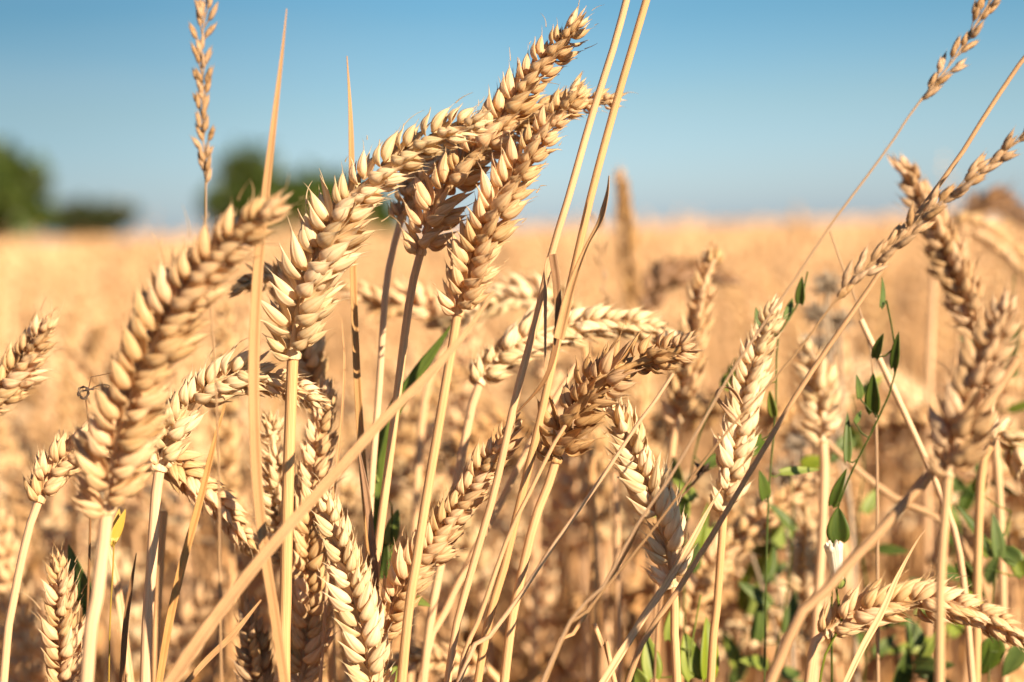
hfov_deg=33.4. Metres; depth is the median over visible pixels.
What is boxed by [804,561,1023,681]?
wheat stalk
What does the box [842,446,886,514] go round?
wheat stalk
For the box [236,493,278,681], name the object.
wheat stalk
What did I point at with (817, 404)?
wheat stalk
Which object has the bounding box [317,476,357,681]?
wheat stalk
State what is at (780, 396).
wheat stalk
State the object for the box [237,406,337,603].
wheat stalk
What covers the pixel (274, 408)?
wheat stalk
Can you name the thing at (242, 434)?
wheat stalk
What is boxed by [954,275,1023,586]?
bindweed
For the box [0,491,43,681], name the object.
wheat stalk
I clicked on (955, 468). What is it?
wheat stalk
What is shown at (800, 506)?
wheat stalk
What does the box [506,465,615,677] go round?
wheat stalk
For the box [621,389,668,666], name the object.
wheat stalk
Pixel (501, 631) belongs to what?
wheat stalk
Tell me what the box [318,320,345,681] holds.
dry blade
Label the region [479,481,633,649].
wheat stalk
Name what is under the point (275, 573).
wheat stalk
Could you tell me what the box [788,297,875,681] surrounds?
wheat stalk
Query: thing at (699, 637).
wheat stalk
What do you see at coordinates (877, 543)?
straw stalk
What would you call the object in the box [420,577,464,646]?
wheat stalk
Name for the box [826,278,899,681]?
bindweed
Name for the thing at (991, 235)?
wheat stalk
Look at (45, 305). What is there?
wheat stalk
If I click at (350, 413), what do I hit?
wheat stalk
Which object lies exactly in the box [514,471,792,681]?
wheat stalk
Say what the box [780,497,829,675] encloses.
wheat stalk
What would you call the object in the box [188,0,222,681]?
grass stalk
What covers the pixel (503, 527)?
wheat stalk
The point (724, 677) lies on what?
wheat stalk
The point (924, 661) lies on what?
bindweed
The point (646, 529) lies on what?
wheat stalk
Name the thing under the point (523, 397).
wheat stalk
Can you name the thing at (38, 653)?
wheat stalk
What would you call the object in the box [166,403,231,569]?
wheat stalk
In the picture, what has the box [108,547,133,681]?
dry blade
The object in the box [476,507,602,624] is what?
wheat stalk
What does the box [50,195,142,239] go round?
tree
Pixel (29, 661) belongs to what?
wheat stalk
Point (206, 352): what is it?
wheat stalk
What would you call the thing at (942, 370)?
wheat stalk
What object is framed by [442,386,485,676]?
wheat stalk
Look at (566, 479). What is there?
wheat stalk
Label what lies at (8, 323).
wheat stalk
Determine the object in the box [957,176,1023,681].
wheat stalk
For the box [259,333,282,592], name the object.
wheat stalk
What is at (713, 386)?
wheat stalk
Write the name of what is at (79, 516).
wheat stalk
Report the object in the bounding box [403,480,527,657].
wheat stalk
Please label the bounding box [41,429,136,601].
wheat stalk
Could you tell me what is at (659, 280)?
wheat stalk
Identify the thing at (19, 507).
wheat stalk
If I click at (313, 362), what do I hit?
wheat stalk
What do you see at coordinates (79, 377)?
wheat stalk
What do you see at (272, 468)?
wheat stalk
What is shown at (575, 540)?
wheat stalk
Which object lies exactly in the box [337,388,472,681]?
wheat stalk
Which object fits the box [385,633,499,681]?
wheat stalk
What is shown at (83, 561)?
wheat stalk
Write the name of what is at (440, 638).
wheat stalk
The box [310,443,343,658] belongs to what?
wheat stalk
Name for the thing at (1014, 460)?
wheat stalk
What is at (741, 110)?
sky
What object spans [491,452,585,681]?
wheat stalk
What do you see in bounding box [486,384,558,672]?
wheat stalk
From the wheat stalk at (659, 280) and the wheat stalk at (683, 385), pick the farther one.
the wheat stalk at (659, 280)
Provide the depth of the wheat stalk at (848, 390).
0.93 m
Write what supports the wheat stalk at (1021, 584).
on the ground
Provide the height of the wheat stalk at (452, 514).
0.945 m
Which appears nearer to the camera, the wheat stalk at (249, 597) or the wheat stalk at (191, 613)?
the wheat stalk at (191, 613)
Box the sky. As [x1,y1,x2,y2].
[0,0,1023,240]
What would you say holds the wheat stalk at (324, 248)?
on the ground
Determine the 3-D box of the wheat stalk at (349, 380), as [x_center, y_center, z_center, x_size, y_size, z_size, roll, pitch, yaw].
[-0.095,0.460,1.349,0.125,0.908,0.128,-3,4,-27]
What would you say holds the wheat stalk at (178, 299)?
on the ground
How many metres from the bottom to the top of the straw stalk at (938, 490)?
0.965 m
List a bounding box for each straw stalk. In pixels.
[151,511,167,681]
[417,363,578,681]
[456,373,674,681]
[456,425,566,680]
[547,523,640,664]
[592,623,616,681]
[612,473,622,681]
[764,355,1021,681]
[827,439,999,670]
[829,231,879,681]
[858,318,975,681]
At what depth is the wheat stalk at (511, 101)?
0.56 m
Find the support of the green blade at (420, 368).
on the ground
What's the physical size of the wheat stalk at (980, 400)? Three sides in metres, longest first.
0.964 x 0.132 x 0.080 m
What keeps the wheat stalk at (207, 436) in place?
on the ground
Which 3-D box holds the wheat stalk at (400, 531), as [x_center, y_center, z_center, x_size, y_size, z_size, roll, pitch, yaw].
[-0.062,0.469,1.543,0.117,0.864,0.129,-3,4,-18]
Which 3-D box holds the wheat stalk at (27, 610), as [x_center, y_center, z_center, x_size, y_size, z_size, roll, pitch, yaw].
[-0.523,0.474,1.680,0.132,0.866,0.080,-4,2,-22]
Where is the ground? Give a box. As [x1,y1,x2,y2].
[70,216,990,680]
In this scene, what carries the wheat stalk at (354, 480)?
on the ground
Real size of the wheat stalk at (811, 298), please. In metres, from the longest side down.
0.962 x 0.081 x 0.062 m
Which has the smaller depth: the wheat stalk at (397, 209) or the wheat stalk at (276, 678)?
the wheat stalk at (397, 209)
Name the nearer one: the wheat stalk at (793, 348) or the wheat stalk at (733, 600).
the wheat stalk at (733, 600)
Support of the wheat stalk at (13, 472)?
on the ground
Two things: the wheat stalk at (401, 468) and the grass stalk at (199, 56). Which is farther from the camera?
the wheat stalk at (401, 468)
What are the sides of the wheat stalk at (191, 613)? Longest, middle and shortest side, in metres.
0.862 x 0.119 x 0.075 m
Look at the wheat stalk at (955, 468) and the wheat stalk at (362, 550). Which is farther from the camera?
the wheat stalk at (955, 468)
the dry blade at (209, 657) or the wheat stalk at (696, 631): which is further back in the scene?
the wheat stalk at (696, 631)
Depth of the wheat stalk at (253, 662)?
0.58 m
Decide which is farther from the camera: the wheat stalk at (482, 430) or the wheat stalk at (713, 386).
the wheat stalk at (713, 386)
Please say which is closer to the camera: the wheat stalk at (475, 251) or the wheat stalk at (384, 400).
the wheat stalk at (475, 251)
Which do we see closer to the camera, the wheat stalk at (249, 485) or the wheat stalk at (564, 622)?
the wheat stalk at (564, 622)
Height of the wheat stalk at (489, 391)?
0.900 m
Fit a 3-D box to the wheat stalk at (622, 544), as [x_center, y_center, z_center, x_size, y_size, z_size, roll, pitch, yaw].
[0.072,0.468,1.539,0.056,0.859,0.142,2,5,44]
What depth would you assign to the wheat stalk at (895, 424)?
0.82 m
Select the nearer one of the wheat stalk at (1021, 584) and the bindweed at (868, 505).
the bindweed at (868, 505)
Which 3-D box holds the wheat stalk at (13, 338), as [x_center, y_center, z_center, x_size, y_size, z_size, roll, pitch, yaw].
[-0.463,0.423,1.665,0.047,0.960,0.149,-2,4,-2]
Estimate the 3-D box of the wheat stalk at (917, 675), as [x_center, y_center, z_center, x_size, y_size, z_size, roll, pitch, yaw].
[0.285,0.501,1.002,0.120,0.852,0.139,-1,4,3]
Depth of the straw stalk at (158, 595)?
0.60 m
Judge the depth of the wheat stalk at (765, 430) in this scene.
1.37 m
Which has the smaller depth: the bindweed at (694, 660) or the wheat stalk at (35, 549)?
the bindweed at (694, 660)
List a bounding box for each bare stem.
[444,0,629,681]
[474,0,649,681]
[625,55,1023,681]
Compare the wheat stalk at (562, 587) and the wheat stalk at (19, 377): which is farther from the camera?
the wheat stalk at (562, 587)
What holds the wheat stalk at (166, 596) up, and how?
on the ground
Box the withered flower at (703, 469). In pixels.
[653,461,710,681]
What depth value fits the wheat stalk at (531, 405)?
1.57 m
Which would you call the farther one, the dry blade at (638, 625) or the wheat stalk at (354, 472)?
the wheat stalk at (354, 472)
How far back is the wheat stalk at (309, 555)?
0.58 m
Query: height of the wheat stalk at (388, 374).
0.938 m
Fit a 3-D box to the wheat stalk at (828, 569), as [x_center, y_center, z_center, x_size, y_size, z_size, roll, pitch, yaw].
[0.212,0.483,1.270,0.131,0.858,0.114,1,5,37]
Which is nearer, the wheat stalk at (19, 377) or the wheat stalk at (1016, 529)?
the wheat stalk at (19, 377)
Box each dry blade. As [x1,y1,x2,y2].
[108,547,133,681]
[119,553,136,681]
[156,404,225,681]
[163,290,494,681]
[184,599,261,681]
[248,9,288,681]
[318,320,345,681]
[346,56,371,568]
[359,453,378,593]
[599,487,721,681]
[843,530,924,681]
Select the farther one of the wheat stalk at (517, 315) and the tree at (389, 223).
the tree at (389, 223)
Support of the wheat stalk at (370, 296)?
on the ground
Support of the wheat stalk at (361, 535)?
on the ground
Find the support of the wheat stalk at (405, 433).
on the ground
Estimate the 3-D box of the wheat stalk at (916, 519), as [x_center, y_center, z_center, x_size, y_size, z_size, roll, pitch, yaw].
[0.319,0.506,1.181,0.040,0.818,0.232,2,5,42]
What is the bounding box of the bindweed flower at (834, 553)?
[819,540,845,681]
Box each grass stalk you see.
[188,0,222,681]
[540,0,1001,681]
[545,123,1023,681]
[590,212,615,658]
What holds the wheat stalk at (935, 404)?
on the ground
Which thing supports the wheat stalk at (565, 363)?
on the ground
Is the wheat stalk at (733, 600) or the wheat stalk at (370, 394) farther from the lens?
the wheat stalk at (370, 394)
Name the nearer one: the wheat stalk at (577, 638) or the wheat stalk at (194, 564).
the wheat stalk at (577, 638)
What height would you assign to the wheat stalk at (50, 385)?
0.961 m
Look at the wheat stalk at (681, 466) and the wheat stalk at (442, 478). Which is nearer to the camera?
the wheat stalk at (442, 478)
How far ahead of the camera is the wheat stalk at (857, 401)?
1.31 m
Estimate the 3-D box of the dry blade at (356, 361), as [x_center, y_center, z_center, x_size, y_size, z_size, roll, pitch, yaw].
[-0.037,0.433,0.591,0.010,1.059,0.033,-2,4,0]
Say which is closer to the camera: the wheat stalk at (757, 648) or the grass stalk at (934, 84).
the grass stalk at (934, 84)
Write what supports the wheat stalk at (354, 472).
on the ground
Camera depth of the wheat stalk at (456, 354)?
1.46 m
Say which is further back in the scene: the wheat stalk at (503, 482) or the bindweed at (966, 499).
the wheat stalk at (503, 482)
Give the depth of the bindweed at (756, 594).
0.68 m
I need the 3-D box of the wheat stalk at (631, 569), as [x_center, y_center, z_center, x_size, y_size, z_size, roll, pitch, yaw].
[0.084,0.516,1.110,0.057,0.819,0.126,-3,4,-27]
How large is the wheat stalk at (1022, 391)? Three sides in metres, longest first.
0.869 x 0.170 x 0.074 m
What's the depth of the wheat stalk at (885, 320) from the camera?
1.59 m
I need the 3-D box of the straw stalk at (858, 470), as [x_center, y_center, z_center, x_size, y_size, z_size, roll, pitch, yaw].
[0.187,0.493,0.703,0.103,0.913,0.014,-1,4,14]
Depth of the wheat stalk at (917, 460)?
1.41 m
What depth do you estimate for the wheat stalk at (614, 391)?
1.53 m
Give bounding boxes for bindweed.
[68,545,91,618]
[108,508,125,681]
[369,459,430,681]
[625,595,718,681]
[654,358,736,681]
[712,506,798,681]
[726,271,818,680]
[737,455,829,681]
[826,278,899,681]
[829,375,908,681]
[887,478,975,653]
[892,564,972,681]
[951,475,1023,681]
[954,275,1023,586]
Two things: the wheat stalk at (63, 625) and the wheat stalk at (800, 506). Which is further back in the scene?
the wheat stalk at (800, 506)
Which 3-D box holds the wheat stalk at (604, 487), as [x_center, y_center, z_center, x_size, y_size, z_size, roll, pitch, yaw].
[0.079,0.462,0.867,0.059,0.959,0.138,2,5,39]
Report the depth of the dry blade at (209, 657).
0.54 m
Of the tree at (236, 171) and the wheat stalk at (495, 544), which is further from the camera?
the tree at (236, 171)
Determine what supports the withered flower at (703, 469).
on the ground
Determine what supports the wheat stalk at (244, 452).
on the ground
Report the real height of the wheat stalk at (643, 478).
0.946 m
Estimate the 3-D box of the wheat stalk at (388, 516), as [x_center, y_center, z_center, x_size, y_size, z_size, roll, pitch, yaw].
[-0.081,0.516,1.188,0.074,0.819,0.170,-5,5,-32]
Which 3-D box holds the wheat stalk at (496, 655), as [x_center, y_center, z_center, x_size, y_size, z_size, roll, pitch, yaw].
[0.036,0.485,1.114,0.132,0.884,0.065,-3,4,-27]
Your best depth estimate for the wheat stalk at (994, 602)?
1.12 m
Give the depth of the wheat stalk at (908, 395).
1.17 m
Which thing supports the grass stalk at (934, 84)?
on the ground
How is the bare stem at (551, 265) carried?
on the ground
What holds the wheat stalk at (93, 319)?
on the ground
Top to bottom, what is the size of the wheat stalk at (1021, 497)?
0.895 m
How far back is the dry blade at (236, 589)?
0.49 m
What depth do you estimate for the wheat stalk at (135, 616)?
0.82 m
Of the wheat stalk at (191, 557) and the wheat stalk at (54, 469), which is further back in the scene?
the wheat stalk at (191, 557)
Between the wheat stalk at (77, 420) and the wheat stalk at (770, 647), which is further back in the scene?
the wheat stalk at (77, 420)
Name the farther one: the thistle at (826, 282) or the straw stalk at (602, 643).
the thistle at (826, 282)
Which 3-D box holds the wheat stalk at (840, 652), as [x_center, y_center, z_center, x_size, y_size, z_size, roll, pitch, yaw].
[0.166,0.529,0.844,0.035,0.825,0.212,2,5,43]
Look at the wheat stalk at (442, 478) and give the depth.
1.01 m
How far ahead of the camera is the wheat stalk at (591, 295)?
1.41 m
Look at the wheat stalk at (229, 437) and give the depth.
0.77 m
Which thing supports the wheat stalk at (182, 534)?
on the ground
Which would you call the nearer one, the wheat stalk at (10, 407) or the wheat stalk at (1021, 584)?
the wheat stalk at (1021, 584)
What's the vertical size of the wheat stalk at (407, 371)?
0.886 m
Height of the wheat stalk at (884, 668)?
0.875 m
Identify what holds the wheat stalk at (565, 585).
on the ground
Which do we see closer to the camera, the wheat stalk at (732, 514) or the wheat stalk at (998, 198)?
the wheat stalk at (732, 514)
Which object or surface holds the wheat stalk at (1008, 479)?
on the ground
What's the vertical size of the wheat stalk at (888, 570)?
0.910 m
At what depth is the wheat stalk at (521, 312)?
1.53 m
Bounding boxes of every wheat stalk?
[0,239,44,582]
[0,252,15,528]
[0,294,34,671]
[0,297,68,415]
[0,321,107,657]
[0,333,116,681]
[0,408,266,681]
[0,409,28,677]
[0,419,44,681]
[0,450,78,681]
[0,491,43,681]
[2,539,96,681]
[3,404,142,681]
[5,399,35,422]
[7,465,37,555]
[11,366,95,681]
[13,438,120,639]
[14,360,116,669]
[17,425,104,660]
[18,375,132,629]
[22,387,52,562]
[24,538,86,681]
[24,582,32,653]
[29,395,96,679]
[30,413,53,681]
[31,532,63,680]
[33,295,73,681]
[34,551,195,681]
[35,448,68,555]
[39,485,314,681]
[41,429,118,681]
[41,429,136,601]
[42,294,69,544]
[42,365,126,681]
[45,355,79,679]
[45,462,148,681]
[55,291,107,681]
[63,175,317,681]
[68,320,119,680]
[79,358,135,681]
[81,291,170,675]
[81,520,234,681]
[96,489,240,681]
[100,337,212,585]
[114,381,184,681]
[117,351,166,622]
[117,444,277,576]
[126,404,198,681]
[133,430,346,681]
[137,357,201,681]
[140,338,333,681]
[160,350,226,681]
[160,541,280,680]
[161,280,233,648]
[161,495,224,672]
[163,397,238,577]
[165,404,215,681]
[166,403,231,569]
[167,360,190,681]
[179,446,295,681]
[179,495,254,656]
[187,490,255,669]
[193,341,243,681]
[197,343,249,484]
[197,425,268,526]
[202,396,252,681]
[204,407,363,519]
[206,282,273,681]
[210,294,241,681]
[217,466,412,645]
[223,592,275,681]
[227,258,336,681]
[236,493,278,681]
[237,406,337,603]
[241,571,279,596]
[247,405,297,565]
[259,325,285,492]
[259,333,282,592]
[259,338,282,600]
[260,92,500,681]
[273,421,370,681]
[273,673,348,681]
[275,342,439,674]
[276,373,348,681]
[278,377,301,430]
[278,414,371,641]
[295,424,370,459]
[295,472,396,681]
[298,413,352,681]
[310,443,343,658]
[317,375,355,657]
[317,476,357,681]
[331,413,357,544]
[331,490,346,664]
[333,381,380,474]
[333,384,387,423]
[333,448,463,648]
[335,384,369,673]
[336,347,449,588]
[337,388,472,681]
[338,269,449,681]
[338,457,492,681]
[338,615,439,681]
[350,500,575,681]
[353,378,373,538]
[353,538,363,567]
[357,479,455,681]
[364,83,637,561]
[371,0,600,587]
[372,338,426,641]
[374,351,526,642]
[376,401,527,639]
[380,352,480,681]
[380,559,510,596]
[381,368,397,549]
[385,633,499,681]
[386,510,400,521]
[390,390,467,591]
[393,496,524,675]
[397,71,591,681]
[403,402,449,605]
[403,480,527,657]
[407,402,599,681]
[414,489,549,681]
[419,462,519,617]
[420,295,683,681]
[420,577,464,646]
[430,429,446,681]
[434,267,598,681]
[441,330,458,573]
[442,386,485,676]
[444,438,526,482]
[445,283,489,681]
[445,514,561,681]
[454,360,600,668]
[463,356,548,618]
[467,312,549,681]
[467,391,563,681]
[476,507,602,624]
[478,334,505,631]
[478,464,520,676]
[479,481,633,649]
[482,393,601,658]
[482,438,664,681]
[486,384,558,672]
[491,423,585,681]
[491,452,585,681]
[491,503,609,676]
[499,269,531,614]
[500,319,707,681]
[504,261,546,634]
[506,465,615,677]
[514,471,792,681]
[518,308,573,664]
[522,469,576,681]
[522,473,622,664]
[523,336,616,627]
[525,353,627,632]
[534,397,584,681]
[534,423,562,606]
[535,350,590,681]
[538,282,625,681]
[543,475,715,667]
[552,571,743,653]
[561,499,752,681]
[563,357,663,681]
[566,306,609,654]
[568,436,600,676]
[569,379,634,567]
[571,551,759,672]
[572,272,663,681]
[572,511,721,681]
[575,331,672,681]
[598,506,644,571]
[598,538,623,681]
[601,315,633,635]
[601,396,695,681]
[604,434,754,679]
[606,471,701,681]
[609,162,649,627]
[610,520,715,629]
[611,388,645,631]
[614,383,707,662]
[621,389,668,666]
[636,250,747,671]
[639,388,862,681]
[643,258,682,630]
[643,412,669,681]
[643,587,790,681]
[649,241,730,681]
[650,373,750,681]
[663,417,707,617]
[679,471,836,681]
[679,472,718,681]
[681,548,730,681]
[682,380,717,524]
[686,429,688,471]
[687,516,701,681]
[692,275,843,681]
[695,610,848,681]
[697,392,705,681]
[702,369,785,681]
[707,293,788,681]
[712,475,744,681]
[722,382,794,681]
[725,285,799,661]
[725,567,803,654]
[727,286,763,670]
[737,335,786,681]
[743,304,787,681]
[749,320,827,681]
[750,292,853,681]
[754,466,848,681]
[760,432,867,681]
[763,312,785,665]
[763,440,829,681]
[767,478,837,667]
[771,435,915,659]
[774,353,892,679]
[779,321,842,662]
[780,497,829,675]
[785,304,834,681]
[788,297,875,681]
[789,324,844,681]
[790,416,874,681]
[801,323,869,681]
[803,277,820,354]
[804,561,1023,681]
[809,401,991,681]
[810,419,914,681]
[830,383,883,511]
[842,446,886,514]
[845,256,897,637]
[847,353,942,578]
[848,454,885,660]
[849,440,943,666]
[856,258,935,635]
[856,501,966,560]
[859,505,1023,681]
[870,360,950,677]
[874,319,946,677]
[875,367,947,681]
[880,348,955,681]
[885,145,1008,681]
[885,513,1011,681]
[900,280,952,632]
[902,467,1010,618]
[910,295,1019,588]
[912,341,1020,667]
[913,410,1023,656]
[914,511,1021,681]
[920,269,1023,681]
[924,210,1023,636]
[943,381,970,475]
[945,300,1003,681]
[948,461,977,681]
[951,462,1023,650]
[952,428,1017,677]
[953,336,1023,681]
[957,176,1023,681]
[963,302,1023,644]
[969,414,1012,681]
[972,412,1023,681]
[973,313,1023,681]
[982,423,1023,681]
[984,215,1011,513]
[994,499,1023,625]
[995,373,1023,593]
[1005,489,1023,681]
[1018,474,1023,583]
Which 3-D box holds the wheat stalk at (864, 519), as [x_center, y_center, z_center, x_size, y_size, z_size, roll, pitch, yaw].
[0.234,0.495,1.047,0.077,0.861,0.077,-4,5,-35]
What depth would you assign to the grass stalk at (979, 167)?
0.51 m
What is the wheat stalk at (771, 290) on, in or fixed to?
on the ground
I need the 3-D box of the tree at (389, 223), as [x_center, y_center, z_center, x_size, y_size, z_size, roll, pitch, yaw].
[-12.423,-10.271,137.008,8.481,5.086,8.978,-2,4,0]
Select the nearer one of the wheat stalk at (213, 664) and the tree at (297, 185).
the wheat stalk at (213, 664)
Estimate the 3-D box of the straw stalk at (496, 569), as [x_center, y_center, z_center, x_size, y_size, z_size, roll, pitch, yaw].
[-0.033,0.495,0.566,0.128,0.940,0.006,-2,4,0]
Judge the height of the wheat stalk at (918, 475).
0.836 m
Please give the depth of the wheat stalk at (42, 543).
1.06 m
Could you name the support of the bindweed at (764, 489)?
on the ground
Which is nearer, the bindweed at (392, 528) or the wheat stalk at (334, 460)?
the bindweed at (392, 528)
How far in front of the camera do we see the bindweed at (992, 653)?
0.63 m
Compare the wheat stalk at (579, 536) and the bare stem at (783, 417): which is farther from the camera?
the wheat stalk at (579, 536)
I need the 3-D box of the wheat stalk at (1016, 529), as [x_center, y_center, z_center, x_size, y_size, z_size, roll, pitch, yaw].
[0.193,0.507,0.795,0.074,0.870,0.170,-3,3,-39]
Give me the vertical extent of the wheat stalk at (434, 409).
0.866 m
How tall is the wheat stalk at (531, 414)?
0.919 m
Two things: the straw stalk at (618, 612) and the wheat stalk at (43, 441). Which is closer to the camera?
the straw stalk at (618, 612)
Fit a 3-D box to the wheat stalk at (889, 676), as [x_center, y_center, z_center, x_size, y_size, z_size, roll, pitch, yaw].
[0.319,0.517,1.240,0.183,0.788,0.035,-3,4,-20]
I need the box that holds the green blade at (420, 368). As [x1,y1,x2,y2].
[373,325,450,595]
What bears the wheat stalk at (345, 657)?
on the ground
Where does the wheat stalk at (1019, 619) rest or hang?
on the ground
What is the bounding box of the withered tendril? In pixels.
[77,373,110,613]
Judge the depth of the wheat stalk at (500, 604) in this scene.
1.36 m
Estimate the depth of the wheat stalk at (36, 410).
1.41 m
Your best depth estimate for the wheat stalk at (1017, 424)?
1.54 m
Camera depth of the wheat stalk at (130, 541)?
1.43 m
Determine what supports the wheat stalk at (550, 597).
on the ground
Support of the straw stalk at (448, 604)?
on the ground
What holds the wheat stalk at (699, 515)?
on the ground
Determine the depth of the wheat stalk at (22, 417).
1.09 m
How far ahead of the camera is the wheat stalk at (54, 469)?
0.56 m
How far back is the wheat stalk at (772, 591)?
0.84 m
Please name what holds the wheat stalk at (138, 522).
on the ground
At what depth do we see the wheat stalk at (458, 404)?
0.85 m
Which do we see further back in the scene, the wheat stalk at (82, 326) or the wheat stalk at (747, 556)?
the wheat stalk at (82, 326)
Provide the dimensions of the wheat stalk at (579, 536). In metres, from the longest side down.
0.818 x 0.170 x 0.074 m
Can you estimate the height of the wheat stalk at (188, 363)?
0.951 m
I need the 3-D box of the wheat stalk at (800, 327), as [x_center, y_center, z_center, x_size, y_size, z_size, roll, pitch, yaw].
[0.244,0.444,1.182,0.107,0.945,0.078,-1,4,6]
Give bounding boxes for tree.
[0,138,61,240]
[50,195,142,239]
[195,139,295,234]
[278,160,386,231]
[372,192,405,232]
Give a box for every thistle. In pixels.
[740,430,811,681]
[798,267,858,681]
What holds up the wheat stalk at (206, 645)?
on the ground
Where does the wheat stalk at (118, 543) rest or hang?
on the ground
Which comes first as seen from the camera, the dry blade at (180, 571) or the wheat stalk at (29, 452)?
the dry blade at (180, 571)
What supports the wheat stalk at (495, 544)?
on the ground
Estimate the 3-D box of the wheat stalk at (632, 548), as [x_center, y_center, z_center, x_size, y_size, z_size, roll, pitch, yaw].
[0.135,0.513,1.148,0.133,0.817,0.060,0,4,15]
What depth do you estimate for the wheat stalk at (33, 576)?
1.57 m
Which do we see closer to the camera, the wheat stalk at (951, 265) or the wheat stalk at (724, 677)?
the wheat stalk at (951, 265)
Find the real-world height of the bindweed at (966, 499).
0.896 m
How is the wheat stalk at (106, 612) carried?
on the ground
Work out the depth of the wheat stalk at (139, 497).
0.86 m
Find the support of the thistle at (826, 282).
on the ground
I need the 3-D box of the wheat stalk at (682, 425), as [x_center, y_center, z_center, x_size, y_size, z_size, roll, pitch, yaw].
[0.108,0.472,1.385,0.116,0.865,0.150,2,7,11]
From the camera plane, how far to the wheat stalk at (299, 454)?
1.26 m
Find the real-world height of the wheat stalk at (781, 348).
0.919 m
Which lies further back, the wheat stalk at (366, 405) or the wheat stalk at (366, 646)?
the wheat stalk at (366, 405)
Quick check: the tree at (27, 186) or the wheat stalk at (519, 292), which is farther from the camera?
the tree at (27, 186)
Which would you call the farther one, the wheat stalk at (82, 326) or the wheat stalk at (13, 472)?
the wheat stalk at (82, 326)
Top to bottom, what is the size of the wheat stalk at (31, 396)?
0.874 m
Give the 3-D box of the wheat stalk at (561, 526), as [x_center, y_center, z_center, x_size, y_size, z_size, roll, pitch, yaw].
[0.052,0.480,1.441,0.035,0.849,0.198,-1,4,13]
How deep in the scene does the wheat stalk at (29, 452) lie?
1.31 m
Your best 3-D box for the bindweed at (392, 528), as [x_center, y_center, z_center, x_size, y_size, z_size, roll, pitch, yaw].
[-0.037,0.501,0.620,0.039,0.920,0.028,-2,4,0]
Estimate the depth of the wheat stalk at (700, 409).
0.80 m
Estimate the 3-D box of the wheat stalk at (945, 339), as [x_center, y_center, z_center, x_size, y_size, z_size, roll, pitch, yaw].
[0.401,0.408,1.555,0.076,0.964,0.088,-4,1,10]
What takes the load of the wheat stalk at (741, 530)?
on the ground
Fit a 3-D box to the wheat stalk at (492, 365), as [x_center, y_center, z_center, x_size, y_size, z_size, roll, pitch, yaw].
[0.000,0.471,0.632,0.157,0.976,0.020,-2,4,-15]
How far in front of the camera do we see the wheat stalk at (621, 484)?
1.24 m
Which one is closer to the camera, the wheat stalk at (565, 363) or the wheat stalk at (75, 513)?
the wheat stalk at (565, 363)
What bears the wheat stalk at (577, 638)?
on the ground
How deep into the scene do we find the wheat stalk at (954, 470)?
1.60 m
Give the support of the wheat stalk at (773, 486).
on the ground
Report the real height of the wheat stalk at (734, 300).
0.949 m
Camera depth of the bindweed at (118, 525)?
0.55 m
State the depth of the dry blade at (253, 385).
0.51 m
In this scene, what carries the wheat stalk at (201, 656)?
on the ground
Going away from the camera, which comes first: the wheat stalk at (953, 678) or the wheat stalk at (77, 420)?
the wheat stalk at (953, 678)
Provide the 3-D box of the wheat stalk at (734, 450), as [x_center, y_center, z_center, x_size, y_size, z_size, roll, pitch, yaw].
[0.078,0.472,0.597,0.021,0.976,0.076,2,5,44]
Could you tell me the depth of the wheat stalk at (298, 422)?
1.46 m
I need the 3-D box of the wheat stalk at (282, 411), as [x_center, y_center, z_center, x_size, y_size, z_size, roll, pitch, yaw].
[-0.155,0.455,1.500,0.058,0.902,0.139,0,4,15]
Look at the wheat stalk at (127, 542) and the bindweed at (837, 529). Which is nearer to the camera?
the bindweed at (837, 529)
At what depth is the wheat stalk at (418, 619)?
0.86 m
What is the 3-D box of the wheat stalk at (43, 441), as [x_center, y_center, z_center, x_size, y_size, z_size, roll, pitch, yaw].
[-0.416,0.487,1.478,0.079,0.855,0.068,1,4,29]
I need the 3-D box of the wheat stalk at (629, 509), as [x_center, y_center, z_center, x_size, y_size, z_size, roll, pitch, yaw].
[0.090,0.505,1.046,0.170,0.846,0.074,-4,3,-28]
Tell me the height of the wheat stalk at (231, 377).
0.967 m
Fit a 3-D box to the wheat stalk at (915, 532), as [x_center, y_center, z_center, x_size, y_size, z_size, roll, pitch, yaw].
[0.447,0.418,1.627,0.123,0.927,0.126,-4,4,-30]
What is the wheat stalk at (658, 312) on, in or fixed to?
on the ground
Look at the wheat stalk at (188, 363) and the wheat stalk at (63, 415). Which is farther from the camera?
the wheat stalk at (188, 363)
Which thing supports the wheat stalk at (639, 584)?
on the ground
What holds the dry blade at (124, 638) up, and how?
on the ground
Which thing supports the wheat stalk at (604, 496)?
on the ground
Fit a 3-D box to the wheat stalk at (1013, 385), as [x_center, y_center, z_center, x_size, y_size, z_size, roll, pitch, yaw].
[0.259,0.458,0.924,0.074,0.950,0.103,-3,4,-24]
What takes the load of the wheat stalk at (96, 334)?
on the ground
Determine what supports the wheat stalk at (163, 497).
on the ground
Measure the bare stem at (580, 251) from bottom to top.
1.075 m
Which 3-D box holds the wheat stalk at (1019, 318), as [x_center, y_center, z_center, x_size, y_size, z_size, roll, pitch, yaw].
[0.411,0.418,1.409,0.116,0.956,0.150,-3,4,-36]
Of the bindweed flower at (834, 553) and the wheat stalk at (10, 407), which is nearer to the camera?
the bindweed flower at (834, 553)
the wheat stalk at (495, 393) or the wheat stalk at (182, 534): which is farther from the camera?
the wheat stalk at (495, 393)
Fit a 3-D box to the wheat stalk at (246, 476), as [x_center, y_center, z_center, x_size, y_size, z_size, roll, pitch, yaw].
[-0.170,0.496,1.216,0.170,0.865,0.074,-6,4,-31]

